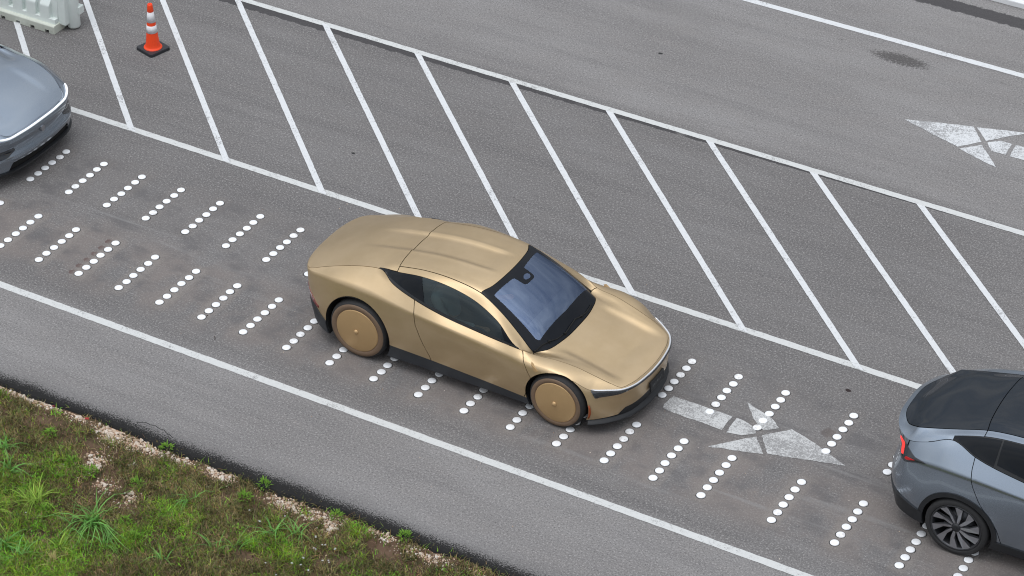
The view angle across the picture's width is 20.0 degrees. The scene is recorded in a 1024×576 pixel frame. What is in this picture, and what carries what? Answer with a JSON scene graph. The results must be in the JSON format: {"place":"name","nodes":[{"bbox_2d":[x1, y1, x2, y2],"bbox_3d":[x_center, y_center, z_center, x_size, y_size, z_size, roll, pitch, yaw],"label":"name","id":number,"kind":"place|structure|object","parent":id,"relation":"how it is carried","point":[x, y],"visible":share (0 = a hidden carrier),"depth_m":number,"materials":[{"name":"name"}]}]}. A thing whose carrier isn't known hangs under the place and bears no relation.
{"place":"outdoors","nodes":[
{"label":"outdoors","id":0,"kind":"place"},
{"bbox_2d":[0,385,508,575],"bbox_3d":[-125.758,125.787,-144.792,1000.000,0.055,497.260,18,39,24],"label":"verge ground","id":1,"kind":"structure","parent":0,"point":[388,550],"depth_m":31.94,"materials":[{"name":"green plant"}]},
{"bbox_2d":[0,428,31,458],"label":"grass tuft","id":2,"kind":"object","parent":1,"relation":"on","point":[6,445],"visible":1,"depth_m":32.82,"materials":[{"name":"green plant"}]},
{"bbox_2d":[0,527,36,560],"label":"grass tuft","id":3,"kind":"object","parent":1,"relation":"on","point":[4,541],"visible":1,"depth_m":31.37,"materials":[{"name":"green plant"}]},
{"bbox_2d":[0,446,38,486],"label":"grass tuft","id":4,"kind":"object","parent":1,"relation":"on","point":[9,465],"visible":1,"depth_m":32.44,"materials":[{"name":"green plant"}]},
{"bbox_2d":[0,533,56,565],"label":"grass tuft","id":5,"kind":"object","parent":1,"relation":"on","point":[18,549],"visible":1,"depth_m":31.30,"materials":[{"name":"green plant"}]},
{"bbox_2d":[7,463,67,515],"bbox_3d":[-5.294,2.232,32.020,0.859,0.283,0.803,29,44,35],"label":"grass tuft","id":6,"kind":"object","parent":1,"relation":"on","point":[34,497],"visible":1,"depth_m":32.00,"materials":[{"name":"green plant"}]},
{"bbox_2d":[38,501,52,513],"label":"weed","id":7,"kind":"object","parent":1,"relation":"on","point":[42,506],"visible":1,"depth_m":31.90,"materials":[{"name":"green plant"}]},
{"bbox_2d":[41,427,57,437],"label":"weed","id":8,"kind":"object","parent":1,"relation":"on","point":[50,430],"visible":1,"depth_m":32.98,"materials":[{"name":"green plant"}]},
{"bbox_2d":[35,549,67,571],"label":"grass tuft","id":9,"kind":"object","parent":1,"relation":"on","point":[53,555],"visible":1,"depth_m":31.19,"materials":[{"name":"beige plant"}]},
{"bbox_2d":[44,529,75,554],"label":"grass tuft","id":10,"kind":"object","parent":1,"relation":"on","point":[62,541],"visible":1,"depth_m":31.39,"materials":[{"name":"green plant"}]},
{"bbox_2d":[64,454,79,466],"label":"weed","id":11,"kind":"object","parent":1,"relation":"on","point":[71,458],"visible":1,"depth_m":32.55,"materials":[{"name":"green plant"}]},
{"bbox_2d":[52,500,109,547],"bbox_3d":[-4.642,2.499,31.700,0.854,0.238,0.484,28,43,33],"label":"grass tuft","id":12,"kind":"object","parent":1,"relation":"on","point":[71,521],"visible":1,"depth_m":31.71,"materials":[{"name":"green plant"}]},
{"bbox_2d":[30,486,132,554],"bbox_3d":[-4.706,2.466,31.646,1.241,0.341,1.198,-1,35,-2],"label":"grass tuft","id":13,"kind":"object","parent":1,"relation":"on","point":[92,518],"visible":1,"depth_m":31.62,"materials":[{"name":"green plant"}]},
{"bbox_2d":[83,463,98,475],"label":"weed","id":14,"kind":"object","parent":1,"relation":"on","point":[92,466],"visible":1,"depth_m":32.42,"materials":[{"name":"green plant"}]},
{"bbox_2d":[88,527,119,557],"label":"grass tuft","id":15,"kind":"object","parent":1,"relation":"on","point":[107,541],"visible":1,"depth_m":31.46,"materials":[{"name":"green plant"}]},
{"bbox_2d":[116,514,132,526],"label":"weed","id":16,"kind":"object","parent":1,"relation":"on","point":[121,520],"visible":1,"depth_m":31.69,"materials":[{"name":"green plant"}]},
{"bbox_2d":[126,529,141,542],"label":"weed","id":17,"kind":"object","parent":1,"relation":"on","point":[135,533],"visible":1,"depth_m":31.47,"materials":[{"name":"green plant"}]},
{"bbox_2d":[129,475,145,488],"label":"weed","id":18,"kind":"object","parent":1,"relation":"on","point":[136,478],"visible":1,"depth_m":32.24,"materials":[{"name":"green plant"}]},
{"bbox_2d":[140,543,182,566],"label":"grass tuft","id":19,"kind":"object","parent":1,"relation":"on","point":[161,556],"visible":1,"depth_m":31.20,"materials":[{"name":"green plant"}]},
{"bbox_2d":[157,439,175,452],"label":"weed","id":20,"kind":"object","parent":1,"relation":"on","point":[163,444],"visible":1,"depth_m":32.74,"materials":[{"name":"green plant"}]},
{"bbox_2d":[157,485,227,516],"bbox_3d":[-3.490,2.311,31.972,0.942,0.194,0.337,-11,37,-15],"label":"grass tuft","id":21,"kind":"object","parent":1,"relation":"on","point":[186,499],"visible":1,"depth_m":32.02,"materials":[{"name":"green plant"}]},
{"bbox_2d":[175,529,236,555],"bbox_3d":[-3.313,2.676,31.422,0.715,0.248,0.434,-6,35,-8],"label":"grass tuft","id":22,"kind":"object","parent":1,"relation":"on","point":[208,542],"visible":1,"depth_m":31.38,"materials":[{"name":"green plant"}]},
{"bbox_2d":[212,525,256,550],"bbox_3d":[-2.957,2.724,31.340,0.738,0.259,0.349,-20,40,-27],"label":"grass tuft","id":23,"kind":"object","parent":1,"relation":"on","point":[240,541],"visible":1,"depth_m":31.38,"materials":[{"name":"green plant"}]},
{"bbox_2d":[2,387,481,574],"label":"gravel","id":24,"kind":"structure","parent":1,"relation":"on","point":[132,443],"depth_m":32.37,"materials":[{"name":"beige gravel"}]},
{"bbox_2d":[236,488,253,501],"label":"weed","id":25,"kind":"object","parent":1,"relation":"on","point":[243,492],"visible":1,"depth_m":32.05,"materials":[{"name":"green plant"}]},
{"bbox_2d":[239,516,285,544],"bbox_3d":[-2.695,2.620,31.568,0.621,0.166,0.498,4,35,5],"label":"grass tuft","id":26,"kind":"object","parent":1,"relation":"on","point":[275,530],"visible":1,"depth_m":31.57,"materials":[{"name":"green plant"}]},
{"bbox_2d":[256,476,271,490],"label":"weed","id":27,"kind":"object","parent":1,"relation":"on","point":[265,480],"visible":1,"depth_m":32.21,"materials":[{"name":"green plant"}]},
{"bbox_2d":[265,515,315,544],"bbox_3d":[-2.345,2.629,31.519,0.539,0.196,0.630,-18,39,-24],"label":"grass tuft","id":28,"kind":"object","parent":1,"relation":"on","point":[294,531],"visible":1,"depth_m":31.56,"materials":[{"name":"green plant"}]},
{"bbox_2d":[328,508,344,521],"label":"weed","id":29,"kind":"object","parent":1,"relation":"on","point":[336,512],"visible":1,"depth_m":31.78,"materials":[{"name":"green plant"}]},
{"bbox_2d":[398,529,413,542],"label":"weed","id":30,"kind":"object","parent":1,"relation":"on","point":[405,532],"visible":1,"depth_m":31.49,"materials":[{"name":"green plant"}]},
{"bbox_2d":[0,0,1023,575],"bbox_3d":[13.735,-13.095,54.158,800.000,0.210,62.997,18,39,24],"label":"road","id":31,"kind":"structure","parent":0,"point":[814,208],"depth_m":36.32,"materials":[{"name":"grey asphalt"}]},
{"bbox_2d":[0,44,71,177],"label":"crossover car","id":32,"kind":"object","parent":31,"relation":"on","point":[35,117],"visible":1,"depth_m":37.32,"materials":[{"name":"grey metal"}]},
{"bbox_2d":[0,0,83,34],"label":"water barrier","id":33,"kind":"object","parent":31,"relation":"on","point":[53,17],"visible":1,"depth_m":40.36,"materials":[{"name":"white plastic"}]},
{"bbox_2d":[137,3,169,57],"bbox_3d":[-4.937,-3.578,39.810,0.344,0.716,0.344,-29,44,-35],"label":"traffic cone","id":34,"kind":"object","parent":31,"relation":"on","point":[152,46],"visible":1,"depth_m":39.85,"materials":[{"name":"orange plastic"}]},
{"bbox_2d":[238,329,247,334],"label":"road stud","id":35,"kind":"object","parent":31,"relation":"on","point":[242,332],"visible":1,"depth_m":34.57,"materials":[{"name":"white plastic"}]},
{"bbox_2d":[325,360,334,365],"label":"road stud","id":36,"kind":"object","parent":31,"relation":"on","point":[329,362],"visible":1,"depth_m":34.08,"materials":[{"name":"white plastic"}]},
{"bbox_2d":[368,376,378,381],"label":"road stud","id":37,"kind":"object","parent":31,"relation":"on","point":[373,378],"visible":1,"depth_m":33.82,"materials":[{"name":"white plastic"}]},
{"bbox_2d":[376,369,385,374],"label":"road stud","id":38,"kind":"object","parent":31,"relation":"on","point":[381,372],"visible":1,"depth_m":33.94,"materials":[{"name":"white plastic"}]},
{"bbox_2d":[413,392,422,397],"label":"road stud","id":39,"kind":"object","parent":31,"relation":"on","point":[417,394],"visible":1,"depth_m":33.58,"materials":[{"name":"white ceramic"}]},
{"bbox_2d":[420,385,430,390],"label":"road stud","id":40,"kind":"object","parent":31,"relation":"on","point":[425,387],"visible":1,"depth_m":33.69,"materials":[{"name":"white plastic"}]},
{"bbox_2d":[427,378,436,383],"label":"road stud","id":41,"kind":"object","parent":31,"relation":"on","point":[432,380],"visible":1,"depth_m":33.80,"materials":[{"name":"white plastic"}]},
{"bbox_2d":[459,408,468,413],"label":"road stud","id":42,"kind":"object","parent":31,"relation":"on","point":[463,410],"visible":1,"depth_m":33.33,"materials":[{"name":"white ceramic"}]},
{"bbox_2d":[465,401,474,406],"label":"road stud","id":43,"kind":"object","parent":31,"relation":"on","point":[470,403],"visible":1,"depth_m":33.44,"materials":[{"name":"white ceramic"}]},
{"bbox_2d":[473,394,482,399],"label":"road stud","id":44,"kind":"object","parent":31,"relation":"on","point":[477,396],"visible":1,"depth_m":33.55,"materials":[{"name":"white ceramic"}]},
{"bbox_2d":[307,214,671,426],"bbox_3d":[-0.276,0.191,33.922,4.452,1.338,1.916,18,39,24],"label":"gold coupe","id":45,"kind":"object","parent":31,"relation":"on","point":[576,349],"visible":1,"depth_m":33.46,"materials":[{"name":"metal"}]},
{"bbox_2d":[505,424,514,430],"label":"road stud","id":46,"kind":"object","parent":31,"relation":"on","point":[510,427],"visible":1,"depth_m":33.08,"materials":[{"name":"white ceramic"}]},
{"bbox_2d":[512,417,521,422],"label":"road stud","id":47,"kind":"object","parent":31,"relation":"on","point":[516,419],"visible":1,"depth_m":33.19,"materials":[{"name":"white ceramic"}]},
{"bbox_2d":[517,410,527,415],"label":"road stud","id":48,"kind":"object","parent":31,"relation":"on","point":[522,413],"visible":1,"depth_m":33.30,"materials":[{"name":"white ceramic"}]},
{"bbox_2d":[551,440,561,446],"bbox_3d":[0.502,1.754,32.849,0.120,0.014,0.120,2,35,3],"label":"road stud","id":49,"kind":"object","parent":31,"relation":"on","point":[555,443],"visible":1,"depth_m":32.84,"materials":[{"name":"white ceramic"}]},
{"bbox_2d":[558,433,568,439],"bbox_3d":[0.586,1.680,32.956,0.120,0.014,0.120,-23,41,-30],"label":"road stud","id":50,"kind":"object","parent":31,"relation":"on","point":[563,436],"visible":1,"depth_m":32.94,"materials":[{"name":"white ceramic"}]},
{"bbox_2d":[565,426,574,432],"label":"road stud","id":51,"kind":"object","parent":31,"relation":"on","point":[570,429],"visible":1,"depth_m":33.05,"materials":[{"name":"white ceramic"}]},
{"bbox_2d":[599,457,609,463],"bbox_3d":[1.034,1.930,32.602,0.120,0.014,0.120,-3,35,-5],"label":"road stud","id":52,"kind":"object","parent":31,"relation":"on","point":[603,460],"visible":1,"depth_m":32.59,"materials":[{"name":"white ceramic"}]},
{"bbox_2d":[605,450,615,456],"bbox_3d":[1.109,1.860,32.702,0.120,0.014,0.120,15,38,21],"label":"road stud","id":53,"kind":"object","parent":31,"relation":"on","point":[610,453],"visible":1,"depth_m":32.69,"materials":[{"name":"white ceramic"}]},
{"bbox_2d":[612,443,621,449],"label":"road stud","id":54,"kind":"object","parent":31,"relation":"on","point":[616,446],"visible":1,"depth_m":32.80,"materials":[{"name":"white ceramic"}]},
{"bbox_2d":[619,436,628,441],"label":"road stud","id":55,"kind":"object","parent":31,"relation":"on","point":[623,438],"visible":1,"depth_m":32.91,"materials":[{"name":"white ceramic"}]},
{"bbox_2d":[624,428,634,434],"bbox_3d":[1.337,1.627,33.037,0.120,0.014,0.120,7,36,9],"label":"road stud","id":56,"kind":"object","parent":31,"relation":"on","point":[629,431],"visible":1,"depth_m":33.02,"materials":[{"name":"white ceramic"}]},
{"bbox_2d":[631,422,641,427],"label":"road stud","id":57,"kind":"object","parent":31,"relation":"on","point":[636,424],"visible":1,"depth_m":33.13,"materials":[{"name":"white ceramic"}]},
{"bbox_2d":[648,475,657,480],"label":"road stud","id":58,"kind":"object","parent":31,"relation":"on","point":[652,477],"visible":1,"depth_m":32.34,"materials":[{"name":"white ceramic"}]},
{"bbox_2d":[654,467,664,473],"bbox_3d":[1.647,2.036,32.455,0.120,0.014,0.120,1,35,2],"label":"road stud","id":59,"kind":"object","parent":31,"relation":"on","point":[659,470],"visible":1,"depth_m":32.44,"materials":[{"name":"white ceramic"}]},
{"bbox_2d":[657,392,666,397],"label":"road stud","id":60,"kind":"object","parent":31,"relation":"on","point":[661,395],"visible":1,"depth_m":33.59,"materials":[{"name":"white ceramic"}]},
{"bbox_2d":[660,460,669,466],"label":"road stud","id":61,"kind":"object","parent":31,"relation":"on","point":[665,463],"visible":1,"depth_m":32.55,"materials":[{"name":"white ceramic"}]},
{"bbox_2d":[663,385,673,391],"bbox_3d":[1.814,1.162,33.702,0.120,0.014,0.120,2,35,3],"label":"road stud","id":62,"kind":"object","parent":31,"relation":"on","point":[668,388],"visible":1,"depth_m":33.69,"materials":[{"name":"white plastic"}]},
{"bbox_2d":[666,452,676,458],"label":"road stud","id":63,"kind":"object","parent":31,"relation":"on","point":[670,455],"visible":1,"depth_m":32.66,"materials":[{"name":"white ceramic"}]},
{"bbox_2d":[669,379,678,384],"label":"road stud","id":64,"kind":"object","parent":31,"relation":"on","point":[674,381],"visible":1,"depth_m":33.80,"materials":[{"name":"white plastic"}]},
{"bbox_2d":[673,445,682,451],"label":"road stud","id":65,"kind":"object","parent":31,"relation":"on","point":[677,448],"visible":1,"depth_m":32.77,"materials":[{"name":"white ceramic"}]},
{"bbox_2d":[676,372,685,377],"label":"road stud","id":66,"kind":"object","parent":31,"relation":"on","point":[680,374],"visible":1,"depth_m":33.91,"materials":[{"name":"white plastic"}]},
{"bbox_2d":[679,438,688,444],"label":"road stud","id":67,"kind":"object","parent":31,"relation":"on","point":[683,441],"visible":1,"depth_m":32.88,"materials":[{"name":"white ceramic"}]},
{"bbox_2d":[695,492,705,498],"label":"road stud","id":68,"kind":"object","parent":31,"relation":"on","point":[700,495],"visible":1,"depth_m":32.09,"materials":[{"name":"white plastic"}]},
{"bbox_2d":[702,484,712,490],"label":"road stud","id":69,"kind":"object","parent":31,"relation":"on","point":[706,487],"visible":1,"depth_m":32.20,"materials":[{"name":"white plastic"}]},
{"bbox_2d":[708,477,718,483],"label":"road stud","id":70,"kind":"object","parent":31,"relation":"on","point":[713,480],"visible":1,"depth_m":32.31,"materials":[{"name":"white ceramic"}]},
{"bbox_2d":[710,401,720,407],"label":"road stud","id":71,"kind":"object","parent":31,"relation":"on","point":[715,404],"visible":1,"depth_m":33.44,"materials":[{"name":"white ceramic"}]},
{"bbox_2d":[714,470,724,475],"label":"road stud","id":72,"kind":"object","parent":31,"relation":"on","point":[719,473],"visible":1,"depth_m":32.42,"materials":[{"name":"white ceramic"}]},
{"bbox_2d":[716,394,725,400],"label":"road stud","id":73,"kind":"object","parent":31,"relation":"on","point":[721,397],"visible":1,"depth_m":33.55,"materials":[{"name":"white ceramic"}]},
{"bbox_2d":[721,462,730,468],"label":"road stud","id":74,"kind":"object","parent":31,"relation":"on","point":[726,465],"visible":1,"depth_m":32.52,"materials":[{"name":"white ceramic"}]},
{"bbox_2d":[722,388,731,393],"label":"road stud","id":75,"kind":"object","parent":31,"relation":"on","point":[727,390],"visible":1,"depth_m":33.66,"materials":[{"name":"white ceramic"}]},
{"bbox_2d":[727,455,737,461],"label":"road stud","id":76,"kind":"object","parent":31,"relation":"on","point":[732,458],"visible":1,"depth_m":32.63,"materials":[{"name":"white ceramic"}]},
{"bbox_2d":[728,381,737,386],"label":"road stud","id":77,"kind":"object","parent":31,"relation":"on","point":[732,383],"visible":1,"depth_m":33.77,"materials":[{"name":"white plastic"}]},
{"bbox_2d":[766,517,776,523],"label":"road stud","id":78,"kind":"object","parent":31,"relation":"on","point":[771,520],"visible":1,"depth_m":31.74,"materials":[{"name":"white ceramic"}]},
{"bbox_2d":[770,404,780,409],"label":"road stud","id":79,"kind":"object","parent":31,"relation":"on","point":[775,406],"visible":1,"depth_m":33.41,"materials":[{"name":"white ceramic"}]},
{"bbox_2d":[772,509,782,515],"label":"road stud","id":80,"kind":"object","parent":31,"relation":"on","point":[777,512],"visible":1,"depth_m":31.85,"materials":[{"name":"white plastic"}]},
{"bbox_2d":[776,397,785,402],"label":"road stud","id":81,"kind":"object","parent":31,"relation":"on","point":[780,399],"visible":1,"depth_m":33.52,"materials":[{"name":"white ceramic"}]},
{"bbox_2d":[778,501,788,507],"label":"road stud","id":82,"kind":"object","parent":31,"relation":"on","point":[782,504],"visible":1,"depth_m":31.96,"materials":[{"name":"white plastic"}]},
{"bbox_2d":[781,390,790,395],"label":"road stud","id":83,"kind":"object","parent":31,"relation":"on","point":[785,393],"visible":1,"depth_m":33.63,"materials":[{"name":"white ceramic"}]},
{"bbox_2d":[784,494,793,500],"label":"road stud","id":84,"kind":"object","parent":31,"relation":"on","point":[789,497],"visible":1,"depth_m":32.06,"materials":[{"name":"white plastic"}]},
{"bbox_2d":[789,486,799,492],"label":"road stud","id":85,"kind":"object","parent":31,"relation":"on","point":[794,489],"visible":1,"depth_m":32.18,"materials":[{"name":"white plastic"}]},
{"bbox_2d":[796,479,806,484],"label":"road stud","id":86,"kind":"object","parent":31,"relation":"on","point":[801,481],"visible":1,"depth_m":32.29,"materials":[{"name":"white ceramic"}]},
{"bbox_2d":[826,441,836,446],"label":"road stud","id":87,"kind":"object","parent":31,"relation":"on","point":[831,443],"visible":1,"depth_m":32.85,"materials":[{"name":"white ceramic"}]},
{"bbox_2d":[829,539,839,545],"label":"road stud","id":88,"kind":"object","parent":31,"relation":"on","point":[833,542],"visible":1,"depth_m":31.43,"materials":[{"name":"white ceramic"}]},
{"bbox_2d":[832,434,841,439],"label":"road stud","id":89,"kind":"object","parent":31,"relation":"on","point":[836,436],"visible":1,"depth_m":32.96,"materials":[{"name":"white ceramic"}]},
{"bbox_2d":[835,531,845,537],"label":"road stud","id":90,"kind":"object","parent":31,"relation":"on","point":[839,534],"visible":1,"depth_m":31.55,"materials":[{"name":"white ceramic"}]},
{"bbox_2d":[838,427,847,432],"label":"road stud","id":91,"kind":"object","parent":31,"relation":"on","point":[843,429],"visible":1,"depth_m":33.07,"materials":[{"name":"white ceramic"}]},
{"bbox_2d":[841,524,851,530],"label":"road stud","id":92,"kind":"object","parent":31,"relation":"on","point":[846,527],"visible":1,"depth_m":31.66,"materials":[{"name":"white ceramic"}]},
{"bbox_2d":[843,420,853,425],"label":"road stud","id":93,"kind":"object","parent":31,"relation":"on","point":[848,422],"visible":1,"depth_m":33.17,"materials":[{"name":"white ceramic"}]},
{"bbox_2d":[847,516,857,522],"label":"road stud","id":94,"kind":"object","parent":31,"relation":"on","point":[851,519],"visible":1,"depth_m":31.76,"materials":[{"name":"white plastic"}]},
{"bbox_2d":[849,413,858,418],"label":"road stud","id":95,"kind":"object","parent":31,"relation":"on","point":[853,415],"visible":1,"depth_m":33.28,"materials":[{"name":"white ceramic"}]},
{"bbox_2d":[852,508,862,514],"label":"road stud","id":96,"kind":"object","parent":31,"relation":"on","point":[856,511],"visible":1,"depth_m":31.87,"materials":[{"name":"white plastic"}]},
{"bbox_2d":[858,500,868,506],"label":"road stud","id":97,"kind":"object","parent":31,"relation":"on","point":[862,503],"visible":1,"depth_m":31.98,"materials":[{"name":"white plastic"}]},
{"bbox_2d":[882,469,891,475],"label":"road stud","id":98,"kind":"object","parent":31,"relation":"on","point":[886,472],"visible":0.95,"depth_m":32.44,"materials":[{"name":"white ceramic"}]},
{"bbox_2d":[894,562,904,568],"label":"road stud","id":99,"kind":"object","parent":31,"relation":"on","point":[899,565],"visible":1,"depth_m":31.13,"materials":[{"name":"white ceramic"}]},
{"bbox_2d":[900,554,910,560],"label":"road stud","id":100,"kind":"object","parent":31,"relation":"on","point":[904,557],"visible":1,"depth_m":31.24,"materials":[{"name":"white ceramic"}]},
{"bbox_2d":[905,546,915,552],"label":"road stud","id":101,"kind":"object","parent":31,"relation":"on","point":[909,549],"visible":1,"depth_m":31.34,"materials":[{"name":"white ceramic"}]},
{"bbox_2d":[910,538,920,544],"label":"road stud","id":102,"kind":"object","parent":31,"relation":"on","point":[915,541],"visible":1,"depth_m":31.45,"materials":[{"name":"white ceramic"}]},
{"bbox_2d":[916,530,926,536],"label":"road stud","id":103,"kind":"object","parent":31,"relation":"on","point":[920,533],"visible":1,"depth_m":31.56,"materials":[{"name":"white ceramic"}]},
{"bbox_2d":[891,369,1023,559],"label":"crossover car","id":104,"kind":"object","parent":31,"relation":"on","point":[957,476],"visible":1,"depth_m":30.95,"materials":[{"name":"grey paint"}]},
{"bbox_2d":[958,565,968,571],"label":"road stud","id":105,"kind":"object","parent":31,"relation":"on","point":[963,568],"visible":1,"depth_m":31.09,"materials":[{"name":"white ceramic"}]},
{"bbox_2d":[963,556,973,563],"bbox_3d":[4.903,2.916,31.222,0.120,0.014,0.120,-11,36,-15],"label":"road stud","id":106,"kind":"object","parent":31,"relation":"on","point":[968,559],"visible":1,"depth_m":31.21,"materials":[{"name":"white ceramic"}]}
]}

